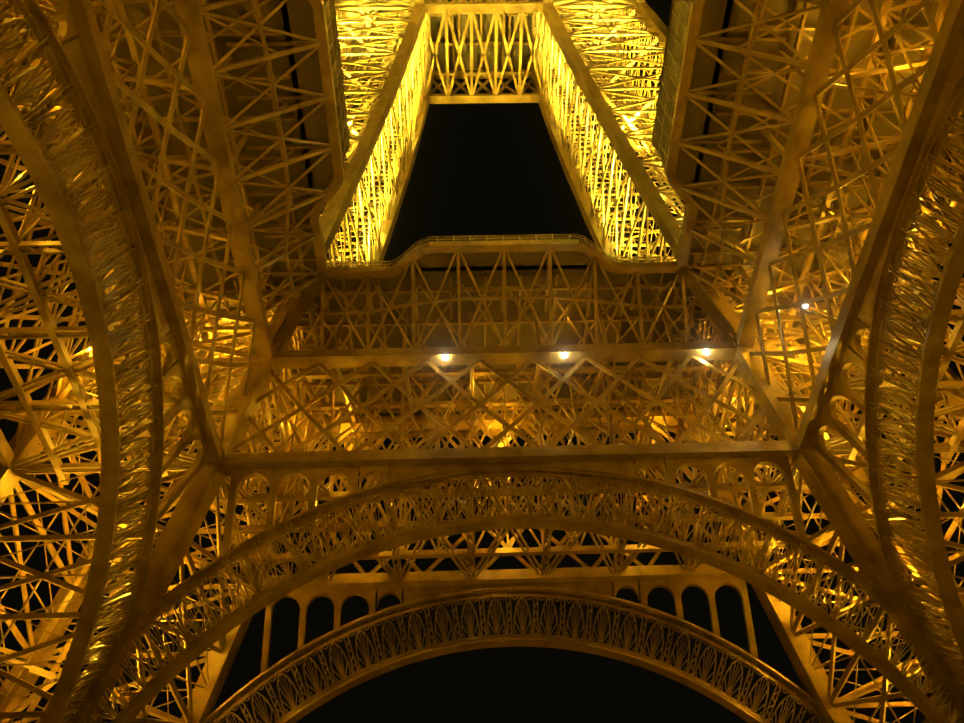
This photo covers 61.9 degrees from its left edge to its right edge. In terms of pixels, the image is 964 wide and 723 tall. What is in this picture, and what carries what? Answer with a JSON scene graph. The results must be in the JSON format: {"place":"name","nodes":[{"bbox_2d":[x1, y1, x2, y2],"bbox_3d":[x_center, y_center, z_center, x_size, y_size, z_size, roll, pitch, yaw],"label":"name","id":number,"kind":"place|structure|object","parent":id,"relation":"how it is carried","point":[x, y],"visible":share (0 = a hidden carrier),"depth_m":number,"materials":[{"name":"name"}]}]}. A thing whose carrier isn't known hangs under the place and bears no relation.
{"place":"outdoors","nodes":[
{"label":"outdoors","id":0,"kind":"place"},
{"bbox_2d":[10,0,939,433],"bbox_3d":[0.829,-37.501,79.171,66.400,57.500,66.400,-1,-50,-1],"label":"tower decks","id":1,"kind":"object","parent":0,"point":[292,16],"visible":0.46,"depth_m":62.85,"materials":[{"name":"brown metal"}]},
{"bbox_2d":[0,0,963,722],"bbox_3d":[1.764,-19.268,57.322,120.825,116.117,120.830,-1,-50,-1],"label":"tower lattice","id":2,"kind":"object","parent":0,"point":[938,226],"visible":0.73,"depth_m":59.73,"materials":[{"name":"brown metal"}]},
{"bbox_2d":[0,0,963,722],"label":"sky","id":3,"kind":"structure","parent":0,"point":[479,168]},
{"label":"esplanade","id":4,"kind":"structure","parent":0,"visible":0},
{"bbox_2d":[0,0,963,722],"bbox_3d":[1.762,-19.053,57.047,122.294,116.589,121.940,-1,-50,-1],"label":"tower main members","id":5,"kind":"object","parent":4,"relation":"on","point":[868,550],"visible":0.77,"depth_m":57.65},
{"bbox_2d":[322,0,690,266],"bbox_3d":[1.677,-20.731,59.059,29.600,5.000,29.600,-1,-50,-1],"label":"balcony glazing","id":6,"kind":"structure","parent":5,"relation":"attached to","point":[684,10],"depth_m":60.51,"materials":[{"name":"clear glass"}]},
{"bbox_2d":[443,305,806,359],"bbox_3d":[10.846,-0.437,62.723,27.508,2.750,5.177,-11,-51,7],"label":"service lamps","id":7,"kind":"object","parent":5,"relation":"attached to","point":[564,355],"visible":0.88,"depth_m":63.85,"materials":[{"name":"white"}]}
]}

